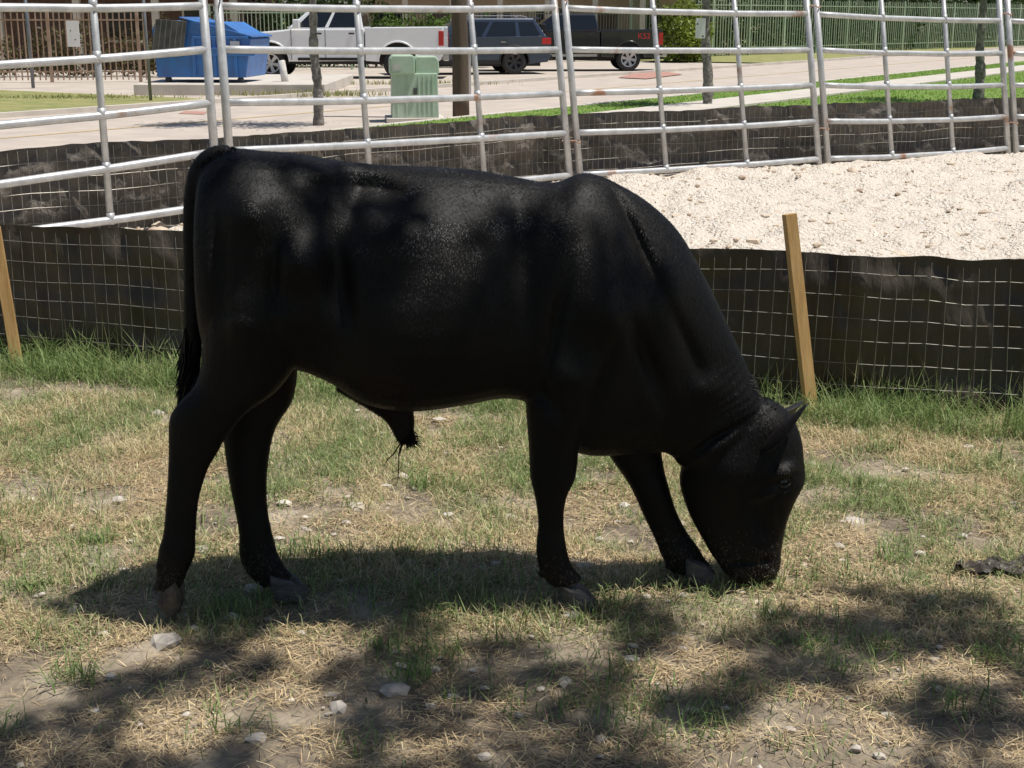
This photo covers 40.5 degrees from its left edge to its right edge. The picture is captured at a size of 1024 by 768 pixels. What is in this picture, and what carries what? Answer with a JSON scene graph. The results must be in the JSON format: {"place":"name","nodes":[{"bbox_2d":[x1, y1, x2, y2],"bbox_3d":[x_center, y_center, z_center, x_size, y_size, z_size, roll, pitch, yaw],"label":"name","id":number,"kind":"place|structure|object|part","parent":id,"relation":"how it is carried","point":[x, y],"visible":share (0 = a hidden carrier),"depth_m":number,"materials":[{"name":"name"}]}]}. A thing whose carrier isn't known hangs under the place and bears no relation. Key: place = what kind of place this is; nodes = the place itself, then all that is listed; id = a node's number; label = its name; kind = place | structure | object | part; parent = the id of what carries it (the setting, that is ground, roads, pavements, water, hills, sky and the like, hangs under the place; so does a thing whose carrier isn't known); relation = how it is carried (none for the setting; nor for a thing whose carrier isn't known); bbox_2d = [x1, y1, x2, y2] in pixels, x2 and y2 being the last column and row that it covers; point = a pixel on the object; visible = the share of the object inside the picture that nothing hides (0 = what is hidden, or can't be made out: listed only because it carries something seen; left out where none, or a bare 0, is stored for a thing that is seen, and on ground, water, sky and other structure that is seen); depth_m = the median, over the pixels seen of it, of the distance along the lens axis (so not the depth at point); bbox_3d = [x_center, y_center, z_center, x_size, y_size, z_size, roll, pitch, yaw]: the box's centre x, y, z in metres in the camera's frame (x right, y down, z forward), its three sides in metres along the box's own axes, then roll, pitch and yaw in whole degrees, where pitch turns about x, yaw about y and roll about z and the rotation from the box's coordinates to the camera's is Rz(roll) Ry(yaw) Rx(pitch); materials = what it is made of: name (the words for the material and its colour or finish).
{"place":"outdoors","nodes":[
{"label":"outdoors","id":0,"kind":"place"},
{"bbox_2d":[0,90,202,111],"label":"dry grass yard","id":1,"kind":"structure","parent":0,"point":[11,104],"depth_m":29.25,"materials":[{"name":"plant"}]},
{"bbox_2d":[0,92,199,99],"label":"weeds","id":2,"kind":"object","parent":1,"relation":"on","point":[74,96],"visible":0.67,"depth_m":30.30,"materials":[{"name":"green plant"}]},
{"bbox_2d":[142,0,151,99],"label":"sign post","id":3,"kind":"object","parent":1,"relation":"on","point":[147,60],"visible":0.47,"depth_m":29.02,"materials":[{"name":"grey metal"}]},
{"bbox_2d":[108,12,142,39],"bbox_3d":[-13.465,-12.606,48.491,1.240,1.140,0.011,0,15,-2],"label":"window","id":4,"kind":"structure","parent":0,"point":[122,25],"depth_m":48.50,"materials":[{"name":"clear glass"}]},
{"bbox_2d":[180,111,206,113],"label":"tactile ramp","id":5,"kind":"structure","parent":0,"point":[193,112],"depth_m":26.16,"materials":[{"name":"red paint"}]},
{"bbox_2d":[184,6,214,19],"bbox_3d":[-10.823,-12.626,48.568,1.240,1.140,0.013,0,15,-2],"label":"window","id":6,"kind":"structure","parent":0,"point":[191,13],"depth_m":48.47,"materials":[{"name":"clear glass"}]},
{"bbox_2d":[0,60,744,98],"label":"parking apron","id":7,"kind":"object","parent":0,"point":[119,86],"visible":0.35,"depth_m":42.40,"materials":[{"name":"concrete"}]},
{"bbox_2d":[0,0,7,69],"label":"porch column","id":8,"kind":"structure","parent":7,"relation":"on","point":[2,28],"depth_m":47.10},
{"bbox_2d":[23,0,34,87],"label":"sign post","id":9,"kind":"object","parent":7,"relation":"on","point":[29,48],"visible":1,"depth_m":34.86,"materials":[{"name":"metal"}]},
{"bbox_2d":[0,12,146,82],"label":"rusty picket fence","id":10,"kind":"object","parent":7,"relation":"on","point":[47,20],"visible":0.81,"depth_m":38.25,"materials":[{"name":"metal"}]},
{"bbox_2d":[66,21,79,46],"bbox_3d":[-11.874,-9.473,37.568,0.340,0.680,0.016,0,15,0],"label":"notice sign","id":11,"kind":"object","parent":10,"relation":"attached to","point":[73,35],"visible":1,"depth_m":37.57,"materials":[{"name":"paper"}]},
{"bbox_2d":[72,0,85,69],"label":"porch column","id":12,"kind":"structure","parent":7,"relation":"on","point":[79,14],"depth_m":47.17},
{"bbox_2d":[0,11,232,76],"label":"shrub","id":13,"kind":"object","parent":7,"relation":"on","point":[58,46],"visible":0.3,"depth_m":41.99,"materials":[{"name":"green plant"}]},
{"bbox_2d":[151,0,159,69],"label":"porch column","id":14,"kind":"structure","parent":7,"relation":"on","point":[155,14],"depth_m":47.07,"materials":[{"name":"white paint"}]},
{"bbox_2d":[229,0,237,21],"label":"porch column","id":15,"kind":"structure","parent":7,"relation":"on","point":[233,15],"depth_m":47.15,"materials":[{"name":"beige paint"}]},
{"bbox_2d":[134,74,352,94],"bbox_3d":[-6.500,-7.505,34.785,4.400,0.270,5.900,0,15,0],"label":"concrete pad","id":16,"kind":"object","parent":7,"relation":"on","point":[196,85],"visible":0.74,"depth_m":31.96,"materials":[{"name":"beige concrete"}]},
{"bbox_2d":[149,17,271,82],"bbox_3d":[-7.184,-8.009,33.246,2.626,1.508,1.915,1,15,6],"label":"dumpster","id":17,"kind":"object","parent":16,"relation":"on","point":[182,33],"visible":0.79,"depth_m":32.48,"materials":[{"name":"blue paint"}]},
{"bbox_2d":[278,60,288,81],"bbox_3d":[-5.459,-7.380,33.284,0.267,0.757,0.170,0,15,0],"label":"bollard","id":18,"kind":"object","parent":7,"relation":"on","point":[283,70],"visible":0.79,"depth_m":33.20,"materials":[{"name":"paint"}]},
{"bbox_2d":[208,4,366,69],"bbox_3d":[-7.515,-11.728,47.061,5.416,2.190,0.062,-6,16,-21],"label":"iron fence","id":19,"kind":"object","parent":7,"relation":"on","point":[281,22],"visible":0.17,"depth_m":46.65,"materials":[{"name":"black metal"}]},
{"bbox_2d":[201,88,389,97],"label":"weeds","id":20,"kind":"object","parent":7,"relation":"on","point":[336,93],"visible":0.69,"depth_m":31.53,"materials":[{"name":"green plant"}]},
{"bbox_2d":[245,0,388,67],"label":"shrub","id":21,"kind":"object","parent":7,"relation":"on","point":[278,25],"visible":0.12,"depth_m":50.12,"materials":[{"name":"green plant"}]},
{"bbox_2d":[263,12,451,75],"bbox_3d":[-4.970,-10.171,41.373,6.310,2.033,2.480,0,15,2],"label":"pickup truck","id":22,"kind":"object","parent":7,"relation":"on","point":[335,29],"visible":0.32,"depth_m":40.40,"materials":[{"name":"white paint"}]},
{"bbox_3d":[-5.751,-10.604,40.392,1.078,0.451,0.126,0,15,2],"label":"side window","id":23,"kind":"part","parent":22,"relation":"part of","materials":[{"name":"black glass"}]},
{"bbox_3d":[-4.923,-10.598,40.368,0.825,0.451,0.126,0,15,2],"label":"side window","id":24,"kind":"part","parent":22,"relation":"part of","materials":[{"name":"black glass"}]},
{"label":"rear window","id":25,"kind":"part","parent":22,"relation":"part of","materials":[{"name":"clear glass"}]},
{"bbox_2d":[402,0,407,24],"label":"porch column","id":26,"kind":"structure","parent":7,"relation":"on","point":[404,2],"depth_m":58.36,"materials":[{"name":"beige paint"}]},
{"bbox_2d":[370,12,490,65],"bbox_3d":[-2.823,-12.444,49.979,4.709,2.094,1.826,0,15,0],"label":"clipped hedge","id":27,"kind":"object","parent":7,"relation":"on","point":[440,22],"visible":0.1,"depth_m":49.71,"materials":[{"name":"green plant"}]},
{"bbox_2d":[351,79,522,84],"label":"weeds","id":28,"kind":"object","parent":7,"relation":"on","point":[376,82],"visible":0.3,"depth_m":37.00,"materials":[{"name":"green plant"}]},
{"bbox_2d":[439,15,551,73],"bbox_3d":[-1.391,-10.826,44.310,5.060,1.806,2.340,-3,15,-12],"label":"suv car","id":29,"kind":"object","parent":7,"relation":"on","point":[523,31],"visible":0.48,"depth_m":43.68,"materials":[{"name":"blue paint"}]},
{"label":"side window","id":30,"kind":"part","parent":29,"relation":"part of","materials":[{"name":"black glass"}]},
{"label":"side window","id":31,"kind":"part","parent":29,"relation":"part of","materials":[{"name":"black glass"}]},
{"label":"side window","id":32,"kind":"part","parent":29,"relation":"part of","materials":[{"name":"black glass"}]},
{"bbox_2d":[497,0,502,17],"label":"porch column","id":33,"kind":"structure","parent":7,"relation":"on","point":[499,2],"depth_m":58.36,"materials":[{"name":"beige paint"}]},
{"bbox_2d":[374,8,628,66],"bbox_3d":[-0.016,-13.750,54.744,12.780,2.190,0.073,-11,19,-37],"label":"iron fence","id":34,"kind":"object","parent":7,"relation":"on","point":[528,15],"visible":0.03,"depth_m":55.32,"materials":[{"name":"black metal"}]},
{"bbox_2d":[545,0,550,16],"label":"porch column","id":35,"kind":"structure","parent":7,"relation":"on","point":[547,2],"depth_m":58.35,"materials":[{"name":"beige paint"}]},
{"bbox_2d":[524,14,666,70],"bbox_3d":[2.080,-11.616,47.200,6.110,1.862,2.480,-1,15,-3],"label":"pickup truck","id":36,"kind":"object","parent":7,"relation":"on","point":[586,31],"visible":0.52,"depth_m":46.30,"materials":[{"name":"black paint"}]},
{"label":"side window","id":37,"kind":"part","parent":36,"relation":"part of","materials":[{"name":"black glass"}]},
{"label":"side window","id":38,"kind":"part","parent":36,"relation":"part of","materials":[{"name":"black glass"}]},
{"bbox_2d":[376,12,401,26],"bbox_3d":[-5.333,-15.620,59.943,1.240,1.140,0.008,0,15,0],"label":"window","id":39,"kind":"structure","parent":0,"point":[398,15],"depth_m":59.89,"materials":[{"name":"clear glass"}]},
{"bbox_2d":[482,12,510,17],"bbox_3d":[-0.667,-15.620,59.943,1.240,1.140,0.008,0,15,0],"label":"window","id":40,"kind":"structure","parent":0,"point":[495,14],"depth_m":59.88,"materials":[{"name":"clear glass"}]},
{"bbox_2d":[0,319,1023,767],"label":"pasture ground","id":41,"kind":"structure","parent":0,"point":[14,676],"depth_m":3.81,"materials":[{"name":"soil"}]},
{"bbox_2d":[0,226,21,363],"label":"wooden stake","id":42,"kind":"object","parent":41,"relation":"on","point":[8,312],"visible":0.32,"depth_m":6.96,"materials":[{"name":"brown wood"}]},
{"bbox_2d":[152,143,808,619],"bbox_3d":[-0.056,-0.019,4.081,2.011,1.374,0.591,-1,15,-4],"label":"bull","id":43,"kind":"object","parent":41,"relation":"on","point":[580,313],"visible":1,"depth_m":3.86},
{"bbox_2d":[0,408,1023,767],"bbox_3d":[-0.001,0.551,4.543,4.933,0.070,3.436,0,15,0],"label":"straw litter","id":44,"kind":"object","parent":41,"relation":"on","point":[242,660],"visible":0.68,"depth_m":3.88,"materials":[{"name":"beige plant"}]},
{"bbox_2d":[954,554,1023,573],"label":"fabric scrap","id":45,"kind":"object","parent":44,"relation":"on","point":[980,565],"visible":0.99,"depth_m":4.40,"materials":[{"name":"grey fabric"}]},
{"bbox_2d":[0,225,1023,415],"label":"silt fence","id":46,"kind":"object","parent":41,"relation":"on","point":[955,319],"visible":0.42,"depth_m":6.29,"materials":[{"name":"fabric"}]},
{"bbox_2d":[0,409,1023,767],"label":"pasture stones","id":47,"kind":"object","parent":41,"relation":"on","point":[338,707],"visible":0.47,"depth_m":3.92,"materials":[{"name":"grey stone"}]},
{"bbox_2d":[0,311,1023,424],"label":"seed stalks","id":48,"kind":"object","parent":41,"relation":"on","point":[753,376],"visible":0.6,"depth_m":6.14,"materials":[{"name":"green plant"}]},
{"bbox_2d":[782,213,817,412],"bbox_3d":[1.276,-0.256,6.120,0.226,0.988,0.065,8,17,28],"label":"wooden stake","id":49,"kind":"object","parent":41,"relation":"on","point":[798,294],"visible":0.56,"depth_m":6.09,"materials":[{"name":"brown wood"}]},
{"bbox_2d":[0,151,1023,405],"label":"gravel ground","id":50,"kind":"structure","parent":0,"point":[996,191],"depth_m":12.22,"materials":[{"name":"stone"}]},
{"bbox_2d":[0,0,217,227],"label":"pipe fence panel","id":51,"kind":"object","parent":50,"relation":"on","point":[102,115],"visible":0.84,"depth_m":10.84,"materials":[{"name":"silver metal"}]},
{"bbox_2d":[214,0,572,181],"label":"pipe fence panel","id":52,"kind":"object","parent":50,"relation":"on","point":[360,50],"visible":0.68,"depth_m":12.56,"materials":[{"name":"silver metal"}]},
{"bbox_2d":[549,0,821,176],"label":"pipe fence panel","id":53,"kind":"object","parent":50,"relation":"on","point":[659,90],"visible":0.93,"depth_m":14.92,"materials":[{"name":"silver metal"}]},
{"bbox_2d":[803,0,1010,163],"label":"pipe fence panel","id":54,"kind":"object","parent":50,"relation":"on","point":[884,52],"visible":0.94,"depth_m":16.46,"materials":[{"name":"silver metal"}]},
{"bbox_2d":[996,0,1023,153],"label":"pipe fence panel","id":55,"kind":"object","parent":50,"relation":"on","point":[1011,54],"visible":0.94,"depth_m":17.21,"materials":[{"name":"silver metal"}]},
{"bbox_2d":[0,48,1023,150],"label":"road","id":56,"kind":"structure","parent":0,"point":[291,122],"depth_m":27.45,"materials":[{"name":"concrete"}]},
{"bbox_2d":[309,0,323,125],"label":"street tree","id":57,"kind":"object","parent":56,"relation":"on","point":[318,117],"visible":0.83,"depth_m":22.86,"materials":[{"name":"brown plant"}]},
{"bbox_2d":[385,54,444,122],"bbox_3d":[-1.691,-5.108,23.968,1.000,1.120,0.970,-2,15,-7],"label":"electrical cabinet","id":58,"kind":"object","parent":56,"relation":"on","point":[412,75],"visible":0.99,"depth_m":23.60,"materials":[{"name":"metal"}]},
{"bbox_2d":[451,0,468,116],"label":"utility pole","id":59,"kind":"object","parent":56,"relation":"on","point":[460,74],"visible":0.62,"depth_m":24.52,"materials":[{"name":"brown wood"}]},
{"bbox_2d":[468,27,475,93],"bbox_3d":[-0.980,-7.359,31.776,0.320,1.560,0.560,0,15,0],"label":"sign post","id":60,"kind":"object","parent":56,"relation":"on","point":[469,59],"visible":0.2,"depth_m":31.74,"materials":[{"name":"metal"}]},
{"bbox_2d":[621,72,678,78],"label":"tactile ramp","id":61,"kind":"structure","parent":56,"relation":"on","point":[645,75],"depth_m":42.74,"materials":[{"name":"pink paint"}]},
{"bbox_2d":[536,8,561,22],"bbox_3d":[1.667,-15.620,59.943,1.240,1.140,0.008,0,15,0],"label":"window","id":62,"kind":"structure","parent":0,"point":[544,14],"depth_m":59.86,"materials":[{"name":"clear glass"}]},
{"bbox_2d":[281,0,967,18],"label":"sky","id":63,"kind":"structure","parent":0,"point":[282,0],"materials":[{"name":"white"}]},
{"bbox_2d":[283,20,1023,106],"bbox_3d":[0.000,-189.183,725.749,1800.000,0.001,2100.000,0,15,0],"label":"ground","id":64,"kind":"structure","parent":0,"point":[720,62],"depth_m":58.47,"materials":[{"name":"green plant"}]},
{"bbox_2d":[2,0,278,68],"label":"walls","id":65,"kind":"structure","parent":64,"relation":"on","point":[173,15],"depth_m":48.51,"materials":[{"name":"brick"}]},
{"bbox_2d":[35,12,66,68],"bbox_3d":[-16.108,-12.111,48.575,1.000,2.100,0.038,0,15,-2],"label":"door","id":66,"kind":"structure","parent":65,"relation":"attached to","point":[62,23],"depth_m":48.45,"materials":[{"name":"brown wood"}]},
{"bbox_2d":[105,12,147,41],"bbox_3d":[-13.466,-12.614,48.520,1.400,1.300,0.049,0,15,-2],"label":"window frame","id":67,"kind":"object","parent":65,"relation":"attached to","point":[117,40],"visible":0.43,"depth_m":48.61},
{"bbox_2d":[0,97,1023,227],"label":"silt fence","id":68,"kind":"object","parent":64,"relation":"on","point":[162,186],"visible":0.58,"depth_m":14.31,"materials":[{"name":"fabric"}]},
{"bbox_2d":[0,46,1023,117],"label":"kerb","id":69,"kind":"structure","parent":64,"relation":"on","point":[72,110],"depth_m":33.72,"materials":[{"name":"concrete"}]},
{"bbox_2d":[362,0,685,58],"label":"walls","id":70,"kind":"structure","parent":64,"relation":"on","point":[614,3],"depth_m":59.80,"materials":[{"name":"brown brick"}]},
{"bbox_2d":[431,14,448,26],"bbox_3d":[-3.000,-15.145,60.104,1.000,2.100,0.038,0,15,0],"label":"door","id":71,"kind":"structure","parent":70,"relation":"attached to","point":[440,17],"depth_m":59.90,"materials":[{"name":"brown wood"}]},
{"bbox_2d":[598,14,615,29],"bbox_3d":[4.000,-15.145,60.104,1.000,2.100,0.038,0,15,0],"label":"door","id":72,"kind":"structure","parent":70,"relation":"attached to","point":[607,21],"depth_m":59.95,"materials":[{"name":"brown wood"}]},
{"bbox_2d":[592,0,597,19],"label":"porch column","id":73,"kind":"structure","parent":64,"relation":"on","point":[594,2],"depth_m":58.35,"materials":[{"name":"beige paint"}]},
{"bbox_2d":[639,0,645,59],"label":"porch column","id":74,"kind":"structure","parent":64,"relation":"on","point":[642,16],"depth_m":58.51,"materials":[{"name":"beige paint"}]},
{"bbox_2d":[278,0,1023,48],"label":"tree line","id":75,"kind":"object","parent":64,"relation":"on","point":[939,1],"visible":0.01,"depth_m":78.44,"materials":[{"name":"green plant"}]},
{"bbox_2d":[303,60,1023,131],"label":"kerb","id":76,"kind":"structure","parent":64,"relation":"on","point":[445,118],"depth_m":26.01,"materials":[{"name":"concrete"}]},
{"bbox_2d":[701,0,713,103],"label":"street tree","id":77,"kind":"object","parent":64,"relation":"on","point":[707,71],"visible":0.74,"depth_m":27.19,"materials":[{"name":"brown plant"}]},
{"bbox_2d":[629,0,1023,57],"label":"green picket fence","id":78,"kind":"object","parent":64,"relation":"on","point":[848,6],"visible":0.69,"depth_m":72.44,"materials":[{"name":"metal"}]},
{"bbox_2d":[693,0,1023,55],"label":"hedge row","id":79,"kind":"object","parent":64,"relation":"on","point":[1013,2],"visible":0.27,"depth_m":74.35,"materials":[{"name":"green plant"}]},
{"bbox_2d":[645,8,671,34],"bbox_3d":[6.333,-15.620,59.943,1.240,1.140,0.008,0,15,0],"label":"window","id":80,"kind":"structure","parent":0,"point":[659,17],"depth_m":59.92,"materials":[{"name":"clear glass"}]},
{"bbox_2d":[330,61,1023,129],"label":"grass verge","id":81,"kind":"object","parent":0,"point":[580,107],"depth_m":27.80,"materials":[{"name":"green plant"}]},
{"bbox_2d":[695,18,705,37],"bbox_3d":[3.654,-6.897,26.923,0.190,0.380,0.016,0,15,0],"label":"notice sign","id":82,"kind":"object","parent":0,"point":[700,28],"visible":1,"depth_m":26.92,"materials":[{"name":"paper"}]},
{"bbox_2d":[583,65,1023,113],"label":"sidewalk","id":83,"kind":"structure","parent":0,"point":[768,98],"depth_m":30.31,"materials":[{"name":"concrete"}]},
{"bbox_2d":[640,44,1021,62],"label":"lawn","id":84,"kind":"structure","parent":0,"point":[766,58],"depth_m":63.14,"materials":[{"name":"green plant"}]},
{"bbox_2d":[650,0,714,62],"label":"bush","id":85,"kind":"object","parent":84,"relation":"on","point":[686,26],"visible":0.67,"depth_m":55.34,"materials":[{"name":"green plant"}]},
{"bbox_2d":[755,72,1023,105],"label":"lawn","id":86,"kind":"structure","parent":0,"point":[914,98],"depth_m":31.15,"materials":[{"name":"green plant"}]},
{"bbox_2d":[972,0,986,98],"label":"street tree","id":87,"kind":"object","parent":86,"relation":"on","point":[980,70],"visible":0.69,"depth_m":28.68,"materials":[{"name":"brown plant"}]}
]}

